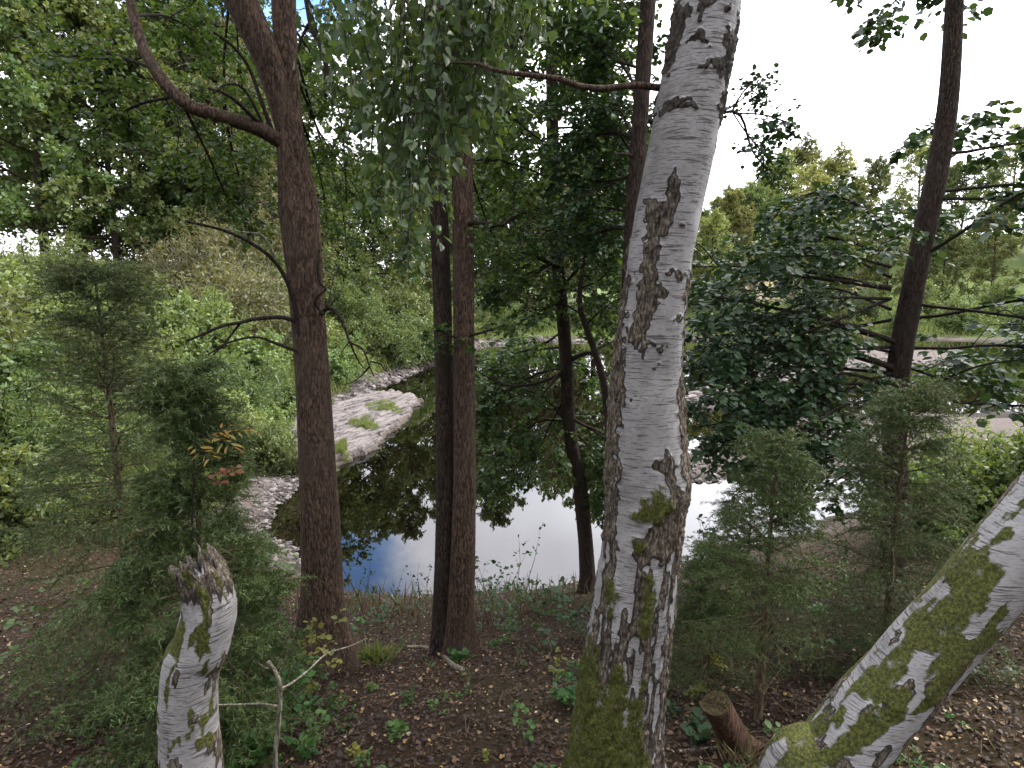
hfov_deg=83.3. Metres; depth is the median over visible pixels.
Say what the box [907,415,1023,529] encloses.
willow shrub
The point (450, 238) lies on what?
broadleaf tree
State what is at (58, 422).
willow shrub
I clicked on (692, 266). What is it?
broadleaf tree
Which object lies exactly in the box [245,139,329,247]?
broadleaf tree
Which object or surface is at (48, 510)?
willow shrub
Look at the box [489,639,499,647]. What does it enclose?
seedling
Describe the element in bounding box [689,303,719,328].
willow shrub
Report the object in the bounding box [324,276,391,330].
willow shrub
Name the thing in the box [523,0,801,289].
slim tree
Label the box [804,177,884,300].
broadleaf tree
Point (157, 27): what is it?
broadleaf tree
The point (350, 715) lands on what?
seedling
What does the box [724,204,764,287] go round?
pale tree
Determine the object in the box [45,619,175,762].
bramble bush
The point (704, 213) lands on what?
broadleaf tree
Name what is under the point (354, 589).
tall weed
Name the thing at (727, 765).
seedling
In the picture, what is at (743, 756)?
grass tuft
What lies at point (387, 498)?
water
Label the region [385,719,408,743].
seedling
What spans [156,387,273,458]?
willow shrub
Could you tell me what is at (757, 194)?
broadleaf tree
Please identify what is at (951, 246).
broadleaf tree
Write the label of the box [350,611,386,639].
weed
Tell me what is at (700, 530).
bramble bush
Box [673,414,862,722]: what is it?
spruce tree
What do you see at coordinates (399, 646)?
seedling
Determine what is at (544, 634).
weed
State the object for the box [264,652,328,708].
bramble bush
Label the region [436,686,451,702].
seedling
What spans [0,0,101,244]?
broadleaf tree
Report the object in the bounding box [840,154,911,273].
broadleaf tree
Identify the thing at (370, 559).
tall weed
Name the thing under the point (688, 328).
shore grass
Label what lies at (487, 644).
seedling
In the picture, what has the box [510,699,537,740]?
seedling
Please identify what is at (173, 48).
broadleaf tree
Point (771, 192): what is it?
broadleaf tree
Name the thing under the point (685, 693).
seedling
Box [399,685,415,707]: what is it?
seedling
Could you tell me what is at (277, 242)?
willow shrub
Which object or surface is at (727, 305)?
willow shrub
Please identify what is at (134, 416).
willow shrub
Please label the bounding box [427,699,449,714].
seedling
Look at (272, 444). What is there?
willow shrub
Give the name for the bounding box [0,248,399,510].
bank grass
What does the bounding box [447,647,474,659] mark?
seedling
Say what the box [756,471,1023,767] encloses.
leaning birch
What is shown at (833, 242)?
broadleaf tree
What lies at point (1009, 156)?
broadleaf tree
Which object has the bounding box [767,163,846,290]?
broadleaf tree
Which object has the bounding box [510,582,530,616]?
weed
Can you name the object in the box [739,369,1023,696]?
spruce tree
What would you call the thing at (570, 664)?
seedling
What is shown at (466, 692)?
seedling
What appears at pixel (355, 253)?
broadleaf tree
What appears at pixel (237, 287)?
willow shrub
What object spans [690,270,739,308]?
willow shrub
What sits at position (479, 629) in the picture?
weed
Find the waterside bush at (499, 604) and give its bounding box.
[475,551,532,630]
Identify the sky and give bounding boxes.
[0,0,1023,278]
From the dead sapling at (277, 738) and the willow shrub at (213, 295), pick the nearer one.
the dead sapling at (277, 738)
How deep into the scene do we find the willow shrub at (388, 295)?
38.06 m
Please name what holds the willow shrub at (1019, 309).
on the ground at (1000, 421)
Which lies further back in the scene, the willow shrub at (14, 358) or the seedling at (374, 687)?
the willow shrub at (14, 358)
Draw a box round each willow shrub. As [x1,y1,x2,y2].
[0,229,126,330]
[0,254,106,345]
[0,285,63,355]
[0,328,97,424]
[0,365,100,482]
[0,373,131,487]
[0,441,89,566]
[0,449,102,553]
[20,314,173,420]
[31,385,149,474]
[32,467,130,545]
[42,254,180,348]
[88,374,198,454]
[89,471,160,543]
[92,400,184,470]
[98,325,205,385]
[117,208,282,303]
[144,286,233,359]
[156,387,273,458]
[158,340,256,399]
[161,249,289,342]
[163,229,247,285]
[176,283,263,359]
[184,404,286,476]
[191,248,328,353]
[203,349,295,414]
[211,324,293,386]
[227,215,347,291]
[231,424,297,474]
[236,252,285,309]
[249,398,296,442]
[256,360,295,413]
[267,281,340,348]
[268,443,298,475]
[273,384,295,415]
[280,321,370,376]
[292,342,364,388]
[322,245,355,306]
[322,261,382,319]
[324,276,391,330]
[327,329,380,382]
[336,311,403,364]
[350,268,415,325]
[368,307,423,370]
[379,281,432,323]
[385,306,433,367]
[409,309,452,360]
[452,306,484,339]
[474,308,499,337]
[493,301,527,331]
[524,308,555,332]
[569,301,590,329]
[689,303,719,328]
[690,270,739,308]
[713,292,745,312]
[764,304,807,322]
[782,281,831,311]
[813,299,880,337]
[843,450,1007,552]
[846,286,895,328]
[875,294,931,334]
[882,278,956,319]
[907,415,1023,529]
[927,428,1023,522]
[928,292,1003,335]
[964,273,1023,321]
[990,291,1023,334]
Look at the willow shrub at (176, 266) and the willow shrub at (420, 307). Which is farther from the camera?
the willow shrub at (420, 307)
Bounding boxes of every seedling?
[74,712,114,734]
[77,725,97,748]
[94,762,113,767]
[102,714,143,724]
[102,717,126,742]
[260,751,284,765]
[289,725,321,754]
[316,692,357,724]
[330,712,348,719]
[335,723,351,732]
[345,741,367,758]
[349,616,364,634]
[354,746,372,767]
[367,680,378,692]
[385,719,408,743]
[395,636,405,650]
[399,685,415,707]
[408,630,417,644]
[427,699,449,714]
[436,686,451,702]
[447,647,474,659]
[449,647,468,662]
[453,682,470,699]
[461,668,470,680]
[481,749,489,762]
[486,641,500,648]
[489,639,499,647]
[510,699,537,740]
[517,655,527,668]
[533,762,554,767]
[548,646,566,673]
[549,672,576,706]
[554,669,561,681]
[566,659,580,675]
[666,699,692,719]
[680,706,711,744]
[683,680,705,696]
[698,761,711,767]
[710,647,727,671]
[723,754,755,767]
[762,720,778,733]
[774,722,780,728]
[810,603,826,614]
[894,758,928,765]
[898,744,927,767]
[943,712,975,729]
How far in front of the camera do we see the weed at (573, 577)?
7.21 m
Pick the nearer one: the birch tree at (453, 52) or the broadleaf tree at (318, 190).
the birch tree at (453, 52)
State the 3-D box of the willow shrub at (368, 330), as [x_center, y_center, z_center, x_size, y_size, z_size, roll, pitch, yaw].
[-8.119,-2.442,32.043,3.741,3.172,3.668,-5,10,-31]
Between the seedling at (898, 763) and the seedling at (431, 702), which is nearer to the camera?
the seedling at (898, 763)
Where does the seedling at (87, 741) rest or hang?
on the ground at (1000, 421)
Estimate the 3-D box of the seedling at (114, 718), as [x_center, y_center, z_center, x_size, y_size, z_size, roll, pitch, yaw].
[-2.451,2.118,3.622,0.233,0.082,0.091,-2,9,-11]
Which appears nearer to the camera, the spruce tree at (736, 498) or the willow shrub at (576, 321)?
the spruce tree at (736, 498)
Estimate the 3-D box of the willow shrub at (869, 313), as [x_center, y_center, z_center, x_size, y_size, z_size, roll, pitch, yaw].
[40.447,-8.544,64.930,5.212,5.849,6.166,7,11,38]
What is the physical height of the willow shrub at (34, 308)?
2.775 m
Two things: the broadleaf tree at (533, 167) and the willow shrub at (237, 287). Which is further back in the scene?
the broadleaf tree at (533, 167)
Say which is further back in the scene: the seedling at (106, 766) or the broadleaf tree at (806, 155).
the broadleaf tree at (806, 155)
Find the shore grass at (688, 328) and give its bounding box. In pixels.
[424,312,969,340]
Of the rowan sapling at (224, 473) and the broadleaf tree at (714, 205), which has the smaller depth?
the rowan sapling at (224, 473)
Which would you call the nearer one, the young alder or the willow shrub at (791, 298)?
the young alder
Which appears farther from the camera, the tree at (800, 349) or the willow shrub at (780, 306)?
the willow shrub at (780, 306)
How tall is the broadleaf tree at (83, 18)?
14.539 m
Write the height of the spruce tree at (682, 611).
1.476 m
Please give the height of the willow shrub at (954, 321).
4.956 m
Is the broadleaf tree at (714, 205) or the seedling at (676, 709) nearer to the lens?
the seedling at (676, 709)
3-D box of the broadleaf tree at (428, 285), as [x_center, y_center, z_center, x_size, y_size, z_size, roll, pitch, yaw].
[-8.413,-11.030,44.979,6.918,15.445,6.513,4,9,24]
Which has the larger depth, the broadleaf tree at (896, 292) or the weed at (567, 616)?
the broadleaf tree at (896, 292)
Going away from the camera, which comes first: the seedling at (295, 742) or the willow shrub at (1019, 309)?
the seedling at (295, 742)
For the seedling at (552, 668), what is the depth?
4.43 m
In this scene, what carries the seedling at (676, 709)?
on the ground at (1000, 421)
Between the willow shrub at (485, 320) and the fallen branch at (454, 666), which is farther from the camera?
the willow shrub at (485, 320)
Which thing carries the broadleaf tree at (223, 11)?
on the ground at (1000, 421)
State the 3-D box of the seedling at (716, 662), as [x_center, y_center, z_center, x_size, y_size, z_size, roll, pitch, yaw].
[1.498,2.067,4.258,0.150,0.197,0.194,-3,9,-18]
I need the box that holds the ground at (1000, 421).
[0,235,1023,767]
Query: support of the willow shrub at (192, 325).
on the ground at (1000, 421)
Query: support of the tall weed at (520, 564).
on the ground at (1000, 421)
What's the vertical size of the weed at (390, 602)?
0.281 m
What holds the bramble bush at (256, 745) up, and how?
on the ground at (1000, 421)
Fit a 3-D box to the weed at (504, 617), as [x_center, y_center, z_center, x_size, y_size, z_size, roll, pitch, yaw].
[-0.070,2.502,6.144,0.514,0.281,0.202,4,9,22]
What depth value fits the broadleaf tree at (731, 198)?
80.13 m
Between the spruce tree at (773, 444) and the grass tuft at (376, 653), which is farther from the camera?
the grass tuft at (376, 653)
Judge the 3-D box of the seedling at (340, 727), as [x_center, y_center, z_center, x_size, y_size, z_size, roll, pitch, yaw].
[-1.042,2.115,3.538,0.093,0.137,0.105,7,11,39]
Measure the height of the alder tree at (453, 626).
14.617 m
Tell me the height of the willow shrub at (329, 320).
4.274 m
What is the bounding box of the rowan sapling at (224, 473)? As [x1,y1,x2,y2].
[190,465,243,556]
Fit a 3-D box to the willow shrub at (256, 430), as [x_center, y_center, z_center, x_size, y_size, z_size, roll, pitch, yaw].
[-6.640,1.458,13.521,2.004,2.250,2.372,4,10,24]
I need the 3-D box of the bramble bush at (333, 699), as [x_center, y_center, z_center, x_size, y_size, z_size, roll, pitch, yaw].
[-1.728,1.950,3.711,1.170,0.602,1.010,-7,11,-37]
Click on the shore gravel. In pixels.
(360, 388)
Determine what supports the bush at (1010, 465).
on the ground at (1000, 421)
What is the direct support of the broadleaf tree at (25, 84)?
on the ground at (1000, 421)
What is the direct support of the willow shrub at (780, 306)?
on the ground at (1000, 421)
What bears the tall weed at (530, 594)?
on the ground at (1000, 421)
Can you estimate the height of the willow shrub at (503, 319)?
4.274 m
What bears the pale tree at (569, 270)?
on the ground at (1000, 421)
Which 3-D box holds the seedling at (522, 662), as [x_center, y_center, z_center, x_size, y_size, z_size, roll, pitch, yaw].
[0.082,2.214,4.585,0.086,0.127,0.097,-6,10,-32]
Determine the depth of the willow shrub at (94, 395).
12.64 m
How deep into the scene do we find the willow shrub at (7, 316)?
11.05 m
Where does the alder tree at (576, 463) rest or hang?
on the ground at (1000, 421)
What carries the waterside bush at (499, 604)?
on the ground at (1000, 421)
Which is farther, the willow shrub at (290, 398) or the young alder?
the willow shrub at (290, 398)
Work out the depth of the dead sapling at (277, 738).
2.10 m
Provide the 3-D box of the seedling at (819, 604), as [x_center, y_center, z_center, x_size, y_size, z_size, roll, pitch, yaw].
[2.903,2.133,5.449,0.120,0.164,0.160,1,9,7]
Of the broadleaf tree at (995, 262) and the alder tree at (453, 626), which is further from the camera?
the broadleaf tree at (995, 262)
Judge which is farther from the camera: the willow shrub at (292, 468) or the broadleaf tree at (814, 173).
the broadleaf tree at (814, 173)
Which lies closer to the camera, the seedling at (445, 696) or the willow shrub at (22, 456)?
the seedling at (445, 696)
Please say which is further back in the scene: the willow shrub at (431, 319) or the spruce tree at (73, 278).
the willow shrub at (431, 319)
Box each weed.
[343,557,366,624]
[347,596,361,621]
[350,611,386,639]
[354,587,377,606]
[355,567,365,615]
[357,554,375,616]
[365,593,396,633]
[372,586,390,621]
[379,592,398,617]
[392,565,414,622]
[405,582,427,624]
[409,564,427,619]
[420,565,431,617]
[475,589,499,617]
[475,612,482,635]
[485,600,527,632]
[488,587,518,608]
[493,600,521,641]
[498,608,515,645]
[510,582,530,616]
[513,533,540,618]
[514,524,545,620]
[514,576,565,614]
[521,587,541,604]
[525,578,541,616]
[531,585,590,646]
[535,612,555,650]
[536,586,558,616]
[550,576,574,601]
[561,610,580,640]
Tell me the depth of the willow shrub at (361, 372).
27.43 m
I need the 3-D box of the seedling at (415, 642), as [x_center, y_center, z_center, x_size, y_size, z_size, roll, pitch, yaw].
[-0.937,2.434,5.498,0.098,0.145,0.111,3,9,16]
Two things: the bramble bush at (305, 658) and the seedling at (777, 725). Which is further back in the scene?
the bramble bush at (305, 658)
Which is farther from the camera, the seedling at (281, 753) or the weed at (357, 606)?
the weed at (357, 606)
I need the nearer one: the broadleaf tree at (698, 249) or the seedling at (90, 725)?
the seedling at (90, 725)
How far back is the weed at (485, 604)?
6.56 m
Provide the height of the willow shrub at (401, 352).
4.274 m
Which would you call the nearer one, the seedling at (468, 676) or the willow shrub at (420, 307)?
the seedling at (468, 676)
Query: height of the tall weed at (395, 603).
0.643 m
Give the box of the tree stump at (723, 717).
[699,691,765,754]
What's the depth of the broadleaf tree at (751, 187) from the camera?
110.92 m
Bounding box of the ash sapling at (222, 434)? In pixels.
[187,423,256,558]
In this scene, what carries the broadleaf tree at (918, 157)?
on the ground at (1000, 421)
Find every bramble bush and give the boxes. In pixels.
[0,566,178,697]
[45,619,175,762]
[139,676,287,765]
[152,706,265,767]
[155,656,357,722]
[221,644,308,732]
[223,645,329,765]
[228,733,318,767]
[232,542,300,603]
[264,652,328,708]
[678,514,754,611]
[693,511,916,615]
[827,589,1018,682]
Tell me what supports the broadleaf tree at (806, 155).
on the ground at (1000, 421)
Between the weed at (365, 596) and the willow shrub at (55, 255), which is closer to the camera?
the weed at (365, 596)
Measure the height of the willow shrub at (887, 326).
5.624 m
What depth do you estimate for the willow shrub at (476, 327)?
51.52 m
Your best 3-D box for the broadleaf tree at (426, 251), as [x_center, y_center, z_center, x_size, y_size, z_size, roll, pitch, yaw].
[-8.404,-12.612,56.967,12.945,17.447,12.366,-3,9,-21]
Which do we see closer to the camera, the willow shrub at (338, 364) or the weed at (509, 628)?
the weed at (509, 628)
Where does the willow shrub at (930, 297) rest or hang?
on the ground at (1000, 421)
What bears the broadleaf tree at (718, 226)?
on the ground at (1000, 421)
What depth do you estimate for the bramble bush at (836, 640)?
3.85 m
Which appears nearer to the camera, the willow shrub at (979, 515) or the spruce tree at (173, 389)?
the spruce tree at (173, 389)
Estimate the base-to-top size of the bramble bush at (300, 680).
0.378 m
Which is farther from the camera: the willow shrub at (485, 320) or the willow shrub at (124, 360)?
the willow shrub at (485, 320)
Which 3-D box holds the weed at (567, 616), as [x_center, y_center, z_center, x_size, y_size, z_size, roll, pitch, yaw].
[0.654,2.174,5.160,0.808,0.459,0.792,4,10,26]
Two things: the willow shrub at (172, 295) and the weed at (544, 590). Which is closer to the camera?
the weed at (544, 590)
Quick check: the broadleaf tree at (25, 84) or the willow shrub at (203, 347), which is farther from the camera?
the broadleaf tree at (25, 84)
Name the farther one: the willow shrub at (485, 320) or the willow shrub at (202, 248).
the willow shrub at (485, 320)
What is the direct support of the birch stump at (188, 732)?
on the ground at (1000, 421)
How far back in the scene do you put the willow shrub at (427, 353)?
34.31 m
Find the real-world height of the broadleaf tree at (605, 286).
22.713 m
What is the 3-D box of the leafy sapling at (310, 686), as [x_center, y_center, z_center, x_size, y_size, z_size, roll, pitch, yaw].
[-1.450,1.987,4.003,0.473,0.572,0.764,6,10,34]
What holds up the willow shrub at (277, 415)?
on the ground at (1000, 421)
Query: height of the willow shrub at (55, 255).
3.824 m
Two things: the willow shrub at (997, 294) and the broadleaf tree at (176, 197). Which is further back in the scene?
the willow shrub at (997, 294)
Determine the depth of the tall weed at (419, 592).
6.45 m
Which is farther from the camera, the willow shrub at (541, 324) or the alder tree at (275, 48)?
the willow shrub at (541, 324)
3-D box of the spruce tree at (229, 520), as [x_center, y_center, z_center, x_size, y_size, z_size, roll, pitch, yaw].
[-1.920,1.687,3.799,1.436,1.836,1.174,0,9,0]
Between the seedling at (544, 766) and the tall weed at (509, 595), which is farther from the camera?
the tall weed at (509, 595)
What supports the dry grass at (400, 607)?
on the ground at (1000, 421)
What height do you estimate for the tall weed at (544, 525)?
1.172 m
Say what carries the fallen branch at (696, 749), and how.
on the ground at (1000, 421)
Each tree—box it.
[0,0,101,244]
[0,0,169,257]
[0,0,239,268]
[0,241,264,764]
[11,0,411,676]
[39,355,337,767]
[43,0,220,262]
[84,0,272,257]
[88,5,270,259]
[110,502,327,746]
[141,0,317,259]
[146,7,280,258]
[170,62,322,290]
[219,46,366,269]
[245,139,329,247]
[280,161,394,287]
[293,0,741,767]
[314,0,616,656]
[334,148,418,299]
[367,149,452,309]
[376,169,484,316]
[419,127,479,303]
[424,152,506,304]
[472,0,652,593]
[474,123,537,289]
[474,177,548,303]
[490,185,576,314]
[509,151,599,289]
[514,179,589,313]
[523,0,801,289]
[564,118,624,304]
[598,206,703,293]
[622,219,709,290]
[668,517,777,704]
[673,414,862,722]
[678,464,821,646]
[682,0,1023,579]
[689,204,733,305]
[692,207,740,310]
[694,188,755,248]
[702,183,766,293]
[723,182,798,283]
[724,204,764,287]
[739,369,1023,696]
[742,148,805,241]
[742,177,789,259]
[761,131,830,258]
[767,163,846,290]
[787,141,884,270]
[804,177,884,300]
[816,222,860,306]
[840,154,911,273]
[856,220,909,301]
[874,128,955,247]
[904,226,980,306]
[938,152,1023,266]
[954,194,1023,297]
[970,122,1023,248]
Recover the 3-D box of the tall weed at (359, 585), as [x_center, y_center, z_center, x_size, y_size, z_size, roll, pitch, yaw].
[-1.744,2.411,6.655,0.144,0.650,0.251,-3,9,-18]
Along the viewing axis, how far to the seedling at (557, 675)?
4.22 m
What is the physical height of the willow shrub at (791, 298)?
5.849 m
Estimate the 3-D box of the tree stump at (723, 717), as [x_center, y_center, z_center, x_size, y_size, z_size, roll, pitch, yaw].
[1.181,1.847,3.013,0.457,0.565,0.263,-8,12,-44]
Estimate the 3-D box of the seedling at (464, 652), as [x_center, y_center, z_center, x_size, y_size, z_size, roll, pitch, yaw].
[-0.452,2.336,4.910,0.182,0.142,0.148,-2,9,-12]
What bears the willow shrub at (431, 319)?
on the ground at (1000, 421)
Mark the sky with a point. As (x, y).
(871, 103)
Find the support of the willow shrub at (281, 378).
on the ground at (1000, 421)
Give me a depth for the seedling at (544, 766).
2.88 m
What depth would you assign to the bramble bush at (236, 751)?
3.02 m
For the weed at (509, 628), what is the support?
on the ground at (1000, 421)
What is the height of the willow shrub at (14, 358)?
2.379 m
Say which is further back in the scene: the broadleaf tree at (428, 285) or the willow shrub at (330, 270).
the broadleaf tree at (428, 285)
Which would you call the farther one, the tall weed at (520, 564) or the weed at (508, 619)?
the tall weed at (520, 564)
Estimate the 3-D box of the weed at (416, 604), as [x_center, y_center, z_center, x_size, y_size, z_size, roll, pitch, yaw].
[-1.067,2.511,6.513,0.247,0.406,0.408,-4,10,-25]
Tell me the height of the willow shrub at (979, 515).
1.586 m
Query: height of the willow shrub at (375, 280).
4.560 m
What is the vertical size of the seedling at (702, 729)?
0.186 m
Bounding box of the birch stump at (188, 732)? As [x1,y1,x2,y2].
[156,542,236,767]
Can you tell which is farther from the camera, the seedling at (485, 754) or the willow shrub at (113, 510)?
the willow shrub at (113, 510)
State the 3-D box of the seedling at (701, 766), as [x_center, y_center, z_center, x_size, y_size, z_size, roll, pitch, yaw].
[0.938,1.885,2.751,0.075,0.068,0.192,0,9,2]
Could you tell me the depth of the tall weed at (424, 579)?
6.70 m
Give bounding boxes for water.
[264,339,1023,595]
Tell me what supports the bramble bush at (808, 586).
on the ground at (1000, 421)
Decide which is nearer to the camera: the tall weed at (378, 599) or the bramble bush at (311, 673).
the bramble bush at (311, 673)
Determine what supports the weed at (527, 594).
on the ground at (1000, 421)
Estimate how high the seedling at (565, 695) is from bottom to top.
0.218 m
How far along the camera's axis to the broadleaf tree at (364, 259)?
40.58 m
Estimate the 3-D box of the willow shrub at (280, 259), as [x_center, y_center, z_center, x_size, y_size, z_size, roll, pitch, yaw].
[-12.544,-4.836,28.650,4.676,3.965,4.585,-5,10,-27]
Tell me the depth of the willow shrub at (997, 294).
62.91 m
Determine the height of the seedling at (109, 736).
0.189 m
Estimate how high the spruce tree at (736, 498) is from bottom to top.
1.929 m
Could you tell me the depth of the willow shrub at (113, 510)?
8.40 m
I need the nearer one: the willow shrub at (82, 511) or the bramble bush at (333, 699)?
the bramble bush at (333, 699)
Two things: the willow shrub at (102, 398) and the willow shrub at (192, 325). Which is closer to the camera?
the willow shrub at (102, 398)
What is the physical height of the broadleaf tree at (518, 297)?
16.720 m
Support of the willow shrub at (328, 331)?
on the ground at (1000, 421)
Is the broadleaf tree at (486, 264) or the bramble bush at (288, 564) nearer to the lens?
the bramble bush at (288, 564)
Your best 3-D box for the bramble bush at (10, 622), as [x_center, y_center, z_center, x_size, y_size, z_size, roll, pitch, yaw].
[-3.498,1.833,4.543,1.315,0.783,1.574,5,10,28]
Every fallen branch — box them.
[409,645,464,671]
[682,746,719,751]
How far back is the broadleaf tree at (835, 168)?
86.62 m
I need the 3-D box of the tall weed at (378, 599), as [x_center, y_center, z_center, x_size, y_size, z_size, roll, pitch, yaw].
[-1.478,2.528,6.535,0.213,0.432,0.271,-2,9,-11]
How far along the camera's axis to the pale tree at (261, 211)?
27.26 m
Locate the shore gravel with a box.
[162,333,954,599]
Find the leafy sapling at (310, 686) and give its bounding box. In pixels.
[240,608,346,700]
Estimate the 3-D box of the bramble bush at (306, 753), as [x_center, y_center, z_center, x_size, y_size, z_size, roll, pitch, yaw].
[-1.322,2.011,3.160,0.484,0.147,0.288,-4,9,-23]
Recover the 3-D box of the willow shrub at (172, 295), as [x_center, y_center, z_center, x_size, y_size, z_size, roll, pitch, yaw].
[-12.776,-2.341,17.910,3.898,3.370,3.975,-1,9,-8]
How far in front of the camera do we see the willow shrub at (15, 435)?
8.81 m
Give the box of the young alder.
[506,190,624,442]
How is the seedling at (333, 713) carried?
on the ground at (1000, 421)
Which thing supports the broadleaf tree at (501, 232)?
on the ground at (1000, 421)
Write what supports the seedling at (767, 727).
on the ground at (1000, 421)
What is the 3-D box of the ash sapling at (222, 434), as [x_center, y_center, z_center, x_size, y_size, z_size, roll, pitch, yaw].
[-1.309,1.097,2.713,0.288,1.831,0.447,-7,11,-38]
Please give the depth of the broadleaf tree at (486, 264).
68.61 m
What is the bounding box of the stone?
[678,689,694,699]
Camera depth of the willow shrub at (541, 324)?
60.16 m
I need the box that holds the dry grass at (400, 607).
[263,566,591,617]
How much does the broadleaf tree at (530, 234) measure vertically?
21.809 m
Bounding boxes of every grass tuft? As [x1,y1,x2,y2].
[355,634,406,666]
[702,726,767,767]
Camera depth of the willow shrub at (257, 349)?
21.74 m
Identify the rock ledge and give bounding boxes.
[288,389,423,471]
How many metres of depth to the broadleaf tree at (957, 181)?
83.38 m
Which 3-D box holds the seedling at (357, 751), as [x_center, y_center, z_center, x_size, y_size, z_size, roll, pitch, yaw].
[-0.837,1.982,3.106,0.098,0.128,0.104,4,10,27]
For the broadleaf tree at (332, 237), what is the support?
on the ground at (1000, 421)
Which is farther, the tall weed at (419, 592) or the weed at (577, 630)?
the tall weed at (419, 592)
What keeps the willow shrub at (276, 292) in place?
on the ground at (1000, 421)
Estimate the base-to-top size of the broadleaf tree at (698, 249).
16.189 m
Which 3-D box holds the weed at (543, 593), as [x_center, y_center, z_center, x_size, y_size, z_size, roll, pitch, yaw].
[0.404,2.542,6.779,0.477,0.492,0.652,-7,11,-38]
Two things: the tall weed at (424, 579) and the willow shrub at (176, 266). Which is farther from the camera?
the willow shrub at (176, 266)
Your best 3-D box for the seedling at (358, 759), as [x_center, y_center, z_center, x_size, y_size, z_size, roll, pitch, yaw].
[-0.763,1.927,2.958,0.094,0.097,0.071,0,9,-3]
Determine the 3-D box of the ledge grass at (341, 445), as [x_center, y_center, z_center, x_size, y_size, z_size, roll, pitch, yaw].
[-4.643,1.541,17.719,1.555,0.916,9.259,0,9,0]
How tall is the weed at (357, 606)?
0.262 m
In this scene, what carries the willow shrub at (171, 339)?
on the ground at (1000, 421)
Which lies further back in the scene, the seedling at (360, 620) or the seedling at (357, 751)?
the seedling at (360, 620)
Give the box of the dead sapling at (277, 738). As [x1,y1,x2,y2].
[219,638,366,767]
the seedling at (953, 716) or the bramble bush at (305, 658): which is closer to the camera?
the seedling at (953, 716)
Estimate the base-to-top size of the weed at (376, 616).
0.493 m
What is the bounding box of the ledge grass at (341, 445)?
[335,397,402,470]
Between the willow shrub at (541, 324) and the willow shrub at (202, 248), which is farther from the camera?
the willow shrub at (541, 324)
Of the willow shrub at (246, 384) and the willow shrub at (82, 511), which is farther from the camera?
the willow shrub at (246, 384)
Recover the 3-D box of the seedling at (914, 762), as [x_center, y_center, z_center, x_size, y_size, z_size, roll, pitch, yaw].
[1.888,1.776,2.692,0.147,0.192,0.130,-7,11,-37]
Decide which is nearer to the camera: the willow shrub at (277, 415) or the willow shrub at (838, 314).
the willow shrub at (277, 415)
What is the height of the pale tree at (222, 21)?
13.928 m

